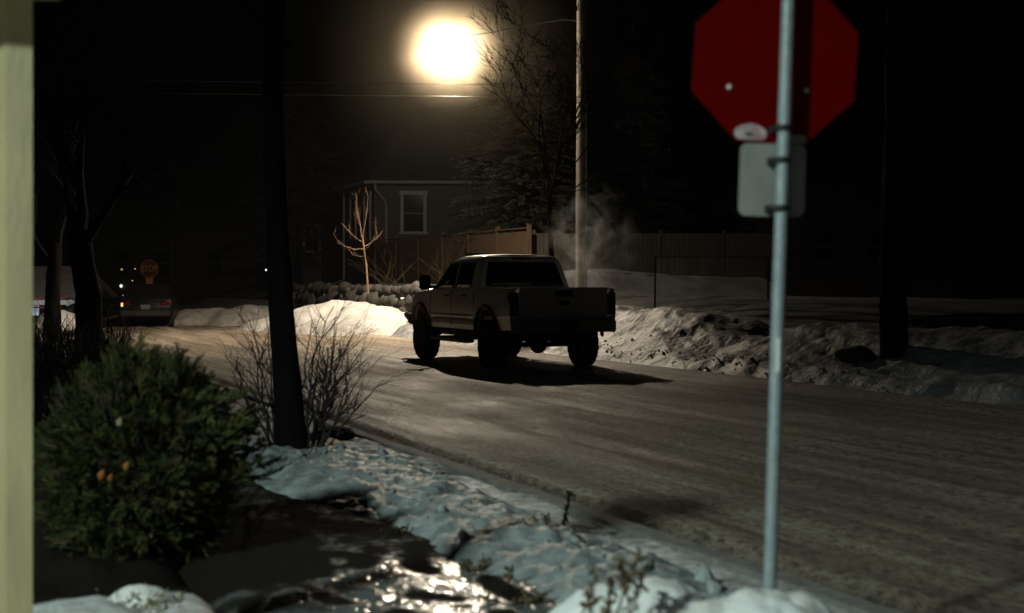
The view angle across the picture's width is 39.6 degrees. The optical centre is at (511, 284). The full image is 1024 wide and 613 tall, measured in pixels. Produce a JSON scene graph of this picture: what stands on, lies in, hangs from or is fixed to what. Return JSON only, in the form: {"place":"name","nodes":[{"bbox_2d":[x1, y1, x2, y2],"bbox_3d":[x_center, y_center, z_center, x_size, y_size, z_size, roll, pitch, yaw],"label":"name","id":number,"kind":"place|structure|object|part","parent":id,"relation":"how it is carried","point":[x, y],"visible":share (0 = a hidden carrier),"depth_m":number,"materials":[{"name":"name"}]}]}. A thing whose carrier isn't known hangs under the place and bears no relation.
{"place":"outdoors","nodes":[
{"label":"outdoors","id":0,"kind":"place"},
{"bbox_2d":[95,583,185,612],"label":"grass tuft","id":1,"kind":"object","parent":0,"point":[148,600],"visible":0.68,"depth_m":6.39,"materials":[{"name":"green plant"}]},
{"bbox_2d":[89,444,558,612],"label":"path","id":2,"kind":"structure","parent":0,"point":[271,552],"depth_m":7.19,"materials":[{"name":"grey concrete"}]},
{"bbox_2d":[501,565,513,583],"bbox_3d":[-0.015,1.434,6.775,0.066,0.219,0.080,0,0,-44],"label":"dry weed","id":3,"kind":"object","parent":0,"point":[508,577],"visible":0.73,"depth_m":6.77,"materials":[{"name":"brown plant"}]},
{"bbox_2d":[33,271,1023,612],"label":"ground","id":4,"kind":"structure","parent":0,"point":[77,583],"depth_m":8.31,"materials":[{"name":"white snow"}]},
{"bbox_2d":[0,0,32,612],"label":"porch post","id":5,"kind":"object","parent":4,"relation":"on","point":[16,306],"visible":1,"depth_m":5.21,"materials":[{"name":"beige paint"}]},
{"bbox_2d":[34,310,74,329],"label":"snow pile","id":6,"kind":"object","parent":4,"relation":"on","point":[63,314],"visible":0.06,"depth_m":46.36,"materials":[{"name":"white snow"}]},
{"bbox_2d":[33,114,86,338],"bbox_3d":[-12.735,-1.546,38.468,2.386,6.052,3.370,0,0,0],"label":"bare tree","id":7,"kind":"object","parent":4,"relation":"on","point":[53,260],"visible":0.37,"depth_m":37.87,"materials":[{"name":"brown plant"}]},
{"bbox_2d":[33,266,118,319],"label":"red trim house","id":8,"kind":"structure","parent":4,"relation":"on","point":[67,290],"depth_m":61.53,"materials":[{"name":"grey"}]},
{"bbox_2d":[33,305,38,314],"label":"window","id":9,"kind":"structure","parent":8,"relation":"in","point":[33,305],"depth_m":60.15,"materials":[{"name":"blue"}]},
{"bbox_2d":[33,298,156,423],"bbox_3d":[-7.265,0.841,22.296,3.272,1.290,17.981,0,0,-17],"label":"brush","id":10,"kind":"object","parent":4,"relation":"on","point":[46,357],"visible":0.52,"depth_m":17.57,"materials":[{"name":"brown plant"}]},
{"bbox_2d":[33,36,186,362],"bbox_3d":[-8.052,-1.615,27.207,3.720,6.247,2.354,0,0,0],"label":"bare tree","id":11,"kind":"object","parent":4,"relation":"on","point":[81,236],"visible":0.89,"depth_m":27.01,"materials":[{"name":"brown plant"}]},
{"bbox_2d":[109,584,177,611],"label":"snow pile","id":12,"kind":"object","parent":4,"relation":"on","point":[142,589],"visible":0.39,"depth_m":6.43,"materials":[{"name":"white snow"}]},
{"bbox_2d":[96,134,216,294],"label":"bare tree","id":13,"kind":"object","parent":4,"relation":"on","point":[171,264],"visible":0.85,"depth_m":55.88,"materials":[{"name":"brown plant"}]},
{"bbox_2d":[33,328,287,562],"bbox_3d":[-1.929,0.870,7.710,1.417,1.284,1.230,0,0,0],"label":"juniper bush","id":14,"kind":"object","parent":4,"relation":"on","point":[115,387],"visible":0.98,"depth_m":7.43,"materials":[{"name":"green plant"}]},
{"bbox_2d":[97,470,105,480],"bbox_3d":[-2.046,0.948,7.087,0.039,0.058,0.017,0,0,7],"label":"dead leaf","id":15,"kind":"object","parent":14,"relation":"attached to","point":[101,475],"visible":1,"depth_m":7.08,"materials":[{"name":"orange plant"}]},
{"bbox_2d":[107,473,113,481],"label":"dead leaf","id":16,"kind":"object","parent":14,"relation":"hanging from","point":[110,477],"visible":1,"depth_m":7.08,"materials":[{"name":"orange plant"}]},
{"bbox_2d":[116,417,122,426],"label":"dead leaf","id":17,"kind":"object","parent":14,"relation":"attached to","point":[119,421],"visible":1,"depth_m":7.08,"materials":[{"name":"beige plant"}]},
{"bbox_2d":[123,461,129,470],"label":"dead leaf","id":18,"kind":"object","parent":14,"relation":"attached to","point":[126,466],"visible":1,"depth_m":7.08,"materials":[{"name":"orange plant"}]},
{"bbox_2d":[93,204,267,308],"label":"dark house","id":19,"kind":"structure","parent":4,"relation":"on","point":[211,243],"depth_m":84.00,"materials":[{"name":"black metal"}]},
{"bbox_2d":[110,249,130,275],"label":"window","id":20,"kind":"structure","parent":19,"relation":"in","point":[120,258],"depth_m":83.98,"materials":[{"name":"black glass"}]},
{"bbox_2d":[151,249,166,275],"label":"window","id":21,"kind":"structure","parent":19,"relation":"in","point":[159,256],"depth_m":83.98,"materials":[{"name":"black glass"}]},
{"bbox_2d":[205,249,224,275],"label":"window","id":22,"kind":"structure","parent":19,"relation":"in","point":[214,257],"depth_m":83.98,"materials":[{"name":"black glass"}]},
{"bbox_2d":[103,304,268,326],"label":"snow pile","id":23,"kind":"object","parent":4,"relation":"on","point":[221,317],"visible":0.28,"depth_m":50.90,"materials":[{"name":"white snow"}]},
{"bbox_2d":[236,0,309,448],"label":"bare tree","id":24,"kind":"object","parent":4,"relation":"on","point":[290,428],"visible":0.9,"depth_m":12.41,"materials":[{"name":"brown plant"}]},
{"bbox_2d":[230,84,345,283],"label":"conifer","id":25,"kind":"object","parent":4,"relation":"on","point":[305,156],"visible":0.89,"depth_m":71.72,"materials":[{"name":"green plant"}]},
{"bbox_2d":[287,176,345,285],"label":"dark house","id":26,"kind":"structure","parent":4,"relation":"on","point":[329,270],"depth_m":76.00,"materials":[{"name":"grey"}]},
{"bbox_2d":[302,223,321,252],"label":"window","id":27,"kind":"structure","parent":26,"relation":"in","point":[308,242],"depth_m":75.98,"materials":[{"name":"black glass"}]},
{"bbox_2d":[211,252,426,448],"bbox_3d":[-1.741,0.580,12.666,1.984,1.814,1.042,0,0,0],"label":"bare shrub","id":28,"kind":"object","parent":4,"relation":"on","point":[328,400],"visible":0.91,"depth_m":12.58,"materials":[{"name":"brown plant"}]},
{"bbox_2d":[237,300,407,335],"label":"snow pile","id":29,"kind":"object","parent":4,"relation":"on","point":[389,321],"visible":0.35,"depth_m":40.89,"materials":[{"name":"white snow"}]},
{"bbox_2d":[310,425,355,440],"bbox_3d":[-1.717,1.429,13.386,0.487,0.211,0.377,0,0,0],"label":"slush lump","id":30,"kind":"object","parent":4,"relation":"on","point":[346,436],"visible":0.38,"depth_m":13.29,"materials":[{"name":"black snow"}]},
{"bbox_2d":[293,281,424,322],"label":"rock wall","id":31,"kind":"structure","parent":4,"relation":"on","point":[384,295],"depth_m":46.03,"materials":[{"name":"grey stone"}]},
{"bbox_2d":[333,189,380,293],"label":"young tree","id":32,"kind":"object","parent":31,"relation":"on","point":[362,237],"visible":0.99,"depth_m":44.58,"materials":[{"name":"brown plant"}]},
{"bbox_2d":[357,449,376,453],"bbox_3d":[-1.201,1.453,12.075,0.268,0.118,0.229,0,0,15],"label":"slush lump","id":33,"kind":"object","parent":4,"relation":"on","point":[371,451],"visible":0.23,"depth_m":12.01,"materials":[{"name":"white snow"}]},
{"bbox_2d":[380,523,419,532],"bbox_3d":[-0.585,1.462,8.201,0.433,0.168,0.144,0,0,0],"label":"dry weed","id":34,"kind":"object","parent":4,"relation":"on","point":[402,528],"visible":0.23,"depth_m":8.20,"materials":[{"name":"brown plant"}]},
{"bbox_2d":[331,132,528,284],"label":"grey house","id":35,"kind":"structure","parent":4,"relation":"on","point":[408,183],"depth_m":62.28,"materials":[{"name":"grey wood"}]},
{"bbox_2d":[349,194,356,240],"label":"window","id":36,"kind":"structure","parent":35,"relation":"in","point":[352,198],"depth_m":65.09,"materials":[{"name":"black glass"}]},
{"bbox_2d":[363,191,371,241],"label":"window","id":37,"kind":"structure","parent":35,"relation":"in","point":[366,198],"depth_m":62.93,"materials":[{"name":"black glass"}]},
{"bbox_2d":[399,191,427,233],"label":"window","id":38,"kind":"structure","parent":35,"relation":"in","point":[413,204],"depth_m":62.05,"materials":[{"name":"clear glass"}]},
{"bbox_2d":[374,224,531,283],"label":"wood fence","id":39,"kind":"object","parent":4,"relation":"on","point":[418,249],"visible":0.52,"depth_m":53.95,"materials":[{"name":"brown wood"}]},
{"bbox_2d":[457,552,491,573],"bbox_3d":[-0.177,1.435,7.099,0.186,0.192,0.090,0,0,-13],"label":"dry weed","id":40,"kind":"object","parent":4,"relation":"on","point":[482,566],"visible":0.56,"depth_m":7.09,"materials":[{"name":"brown plant"}]},
{"bbox_2d":[62,330,900,612],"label":"kerb","id":41,"kind":"structure","parent":4,"relation":"on","point":[792,583],"depth_m":8.27,"materials":[{"name":"concrete"}]},
{"bbox_2d":[235,445,740,603],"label":"snow ridge","id":42,"kind":"structure","parent":4,"relation":"on","point":[330,480],"depth_m":8.30,"materials":[{"name":"white snow"}]},
{"bbox_2d":[234,442,727,596],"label":"snow crumbs","id":43,"kind":"object","parent":42,"relation":"on","point":[703,573],"visible":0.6,"depth_m":7.59,"materials":[{"name":"white snow"}]},
{"bbox_2d":[478,589,550,604],"bbox_3d":[0.010,1.449,6.398,0.328,0.161,0.102,0,0,0],"label":"dry weed","id":44,"kind":"object","parent":42,"relation":"on","point":[539,598],"visible":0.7,"depth_m":6.39,"materials":[{"name":"brown plant"}]},
{"bbox_2d":[540,512,550,519],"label":"dry weed","id":45,"kind":"object","parent":42,"relation":"on","point":[548,515],"visible":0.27,"depth_m":8.80,"materials":[{"name":"brown plant"}]},
{"bbox_2d":[561,490,575,525],"bbox_3d":[0.331,1.411,8.519,0.071,0.342,0.170,0,0,24],"label":"dry weed","id":46,"kind":"object","parent":4,"relation":"on","point":[566,508],"visible":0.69,"depth_m":8.53,"materials":[{"name":"brown plant"}]},
{"bbox_2d":[457,0,694,256],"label":"bare tree","id":47,"kind":"object","parent":4,"relation":"on","point":[550,184],"visible":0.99,"depth_m":35.23,"materials":[{"name":"brown plant"}]},
{"bbox_2d":[600,574,618,612],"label":"dry weed","id":48,"kind":"object","parent":4,"relation":"on","point":[610,583],"visible":1,"depth_m":5.19,"materials":[{"name":"brown plant"}]},
{"bbox_2d":[611,546,652,612],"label":"dry weed","id":49,"kind":"object","parent":4,"relation":"on","point":[625,578],"visible":1,"depth_m":5.20,"materials":[{"name":"brown plant"}]},
{"bbox_2d":[568,55,703,271],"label":"conifer","id":50,"kind":"object","parent":4,"relation":"on","point":[638,133],"visible":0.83,"depth_m":61.69,"materials":[{"name":"green plant"}]},
{"bbox_2d":[549,576,832,612],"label":"snow pile","id":51,"kind":"object","parent":4,"relation":"on","point":[663,595],"visible":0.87,"depth_m":5.38,"materials":[{"name":"white snow"}]},
{"bbox_2d":[579,566,602,612],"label":"dry weed","id":52,"kind":"object","parent":51,"relation":"on","point":[589,596],"visible":1,"depth_m":5.23,"materials":[{"name":"brown plant"}]},
{"bbox_2d":[391,305,1023,407],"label":"snow bank","id":53,"kind":"structure","parent":4,"relation":"on","point":[982,364],"depth_m":21.75,"materials":[{"name":"white snow"}]},
{"bbox_2d":[451,332,952,391],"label":"ice clods","id":54,"kind":"object","parent":53,"relation":"on","point":[823,369],"visible":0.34,"depth_m":22.36,"materials":[{"name":"white ice"}]},
{"bbox_2d":[833,345,877,363],"bbox_3d":[5.058,1.063,20.904,0.631,0.357,0.482,0,0,0],"label":"boulder","id":55,"kind":"object","parent":53,"relation":"on","point":[855,354],"visible":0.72,"depth_m":20.71,"materials":[{"name":"black stone"}]},
{"bbox_2d":[691,0,857,590],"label":"stop sign","id":56,"kind":"object","parent":4,"relation":"on","point":[780,75],"visible":1,"depth_m":5.38,"materials":[{"name":"metal"}]},
{"bbox_2d":[710,179,914,279],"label":"dark house","id":57,"kind":"structure","parent":4,"relation":"on","point":[834,230],"depth_m":72.00,"materials":[{"name":"black metal"}]},
{"bbox_2d":[758,230,773,232],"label":"window","id":58,"kind":"structure","parent":57,"relation":"in","point":[759,231],"depth_m":71.92,"materials":[{"name":"black glass"}]},
{"bbox_2d":[814,230,836,261],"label":"window","id":59,"kind":"structure","parent":57,"relation":"in","point":[825,240],"depth_m":71.98,"materials":[{"name":"black glass"}]},
{"bbox_2d":[863,230,880,261],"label":"window","id":60,"kind":"structure","parent":57,"relation":"in","point":[872,238],"depth_m":71.98,"materials":[{"name":"black glass"}]},
{"bbox_2d":[846,0,909,359],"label":"bare tree","id":61,"kind":"object","parent":4,"relation":"on","point":[893,308],"visible":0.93,"depth_m":20.56,"materials":[{"name":"brown plant"}]},
{"bbox_2d":[33,91,1023,97],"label":"overhead wire","id":62,"kind":"object","parent":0,"point":[469,96],"visible":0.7,"depth_m":38.92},
{"bbox_2d":[33,0,1023,279],"label":"sky","id":63,"kind":"structure","parent":0,"point":[965,153],"materials":[{"name":"black"}]},
{"bbox_2d":[34,78,1023,84],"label":"overhead wire","id":64,"kind":"object","parent":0,"point":[480,84],"visible":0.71,"depth_m":38.80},
{"bbox_2d":[70,303,1023,612],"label":"road","id":65,"kind":"structure","parent":0,"point":[902,503],"depth_m":12.48,"materials":[{"name":"grey asphalt"}]},
{"bbox_2d":[140,259,157,283],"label":"distant stop sign","id":66,"kind":"object","parent":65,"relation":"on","point":[149,270],"visible":0.97,"depth_m":60.00,"materials":[{"name":"metal"}]},
{"bbox_2d":[119,284,179,326],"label":"parked car","id":67,"kind":"object","parent":65,"relation":"on","point":[154,301],"visible":0.72,"depth_m":49.06,"materials":[{"name":"black paint"}]},
{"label":"rear window","id":68,"kind":"part","parent":67,"relation":"part of","materials":[{"name":"black glass"}]},
{"bbox_2d":[408,253,615,368],"bbox_3d":[-0.203,0.434,26.667,2.520,2.062,6.118,0,0,-22],"label":"pickup truck","id":69,"kind":"object","parent":65,"relation":"on","point":[500,307],"visible":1,"depth_m":25.09,"materials":[{"name":"grey paint"}]},
{"bbox_3d":[-1.228,-0.176,26.928,0.123,0.459,1.049,0,0,-22],"label":"side window","id":70,"kind":"part","parent":69,"relation":"part of","materials":[{"name":"black glass"}]},
{"bbox_3d":[-0.837,-0.176,25.976,0.123,0.459,0.818,0,0,-22],"label":"side window","id":71,"kind":"part","parent":69,"relation":"part of","materials":[{"name":"black glass"}]},
{"bbox_3d":[0.206,-0.191,25.668,1.536,0.444,0.161,0,0,-22],"label":"rear window","id":72,"kind":"part","parent":69,"relation":"part of","materials":[{"name":"black glass"}]},
{"bbox_2d":[362,269,1023,327],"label":"yard","id":73,"kind":"structure","parent":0,"point":[634,289],"depth_m":33.58,"materials":[{"name":"white snow"}]},
{"bbox_2d":[347,235,414,283],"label":"bare shrub","id":74,"kind":"object","parent":73,"relation":"on","point":[382,271],"visible":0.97,"depth_m":49.88,"materials":[{"name":"brown plant"}]},
{"bbox_2d":[407,249,455,280],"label":"bare shrub","id":75,"kind":"object","parent":73,"relation":"on","point":[436,266],"visible":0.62,"depth_m":50.07,"materials":[{"name":"brown plant"}]},
{"bbox_2d":[441,32,609,243],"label":"conifer","id":76,"kind":"object","parent":73,"relation":"on","point":[522,154],"visible":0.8,"depth_m":51.55,"materials":[{"name":"green plant"}]},
{"bbox_2d":[576,0,586,286],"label":"utility pole","id":77,"kind":"object","parent":73,"relation":"on","point":[581,222],"visible":0.73,"depth_m":39.59,"materials":[{"name":"wood"}]},
{"bbox_2d":[448,18,576,49],"bbox_3d":[0.004,-7.027,39.858,3.614,0.864,0.156,0,0,5],"label":"street lamp","id":78,"kind":"object","parent":77,"relation":"attached to","point":[450,46],"visible":1,"depth_m":39.92,"materials":[{"name":"black metal"}]},
{"bbox_2d":[532,230,787,277],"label":"board fence","id":79,"kind":"object","parent":73,"relation":"on","point":[604,250],"visible":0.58,"depth_m":47.03,"materials":[{"name":"brown wood"}]},
{"bbox_2d":[654,256,768,307],"bbox_3d":[4.682,0.080,33.300,2.838,1.500,0.042,0,0,-12],"label":"chain link fence","id":80,"kind":"object","parent":73,"relation":"on","point":[655,283],"visible":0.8,"depth_m":33.30,"materials":[{"name":"black metal"}]}
]}

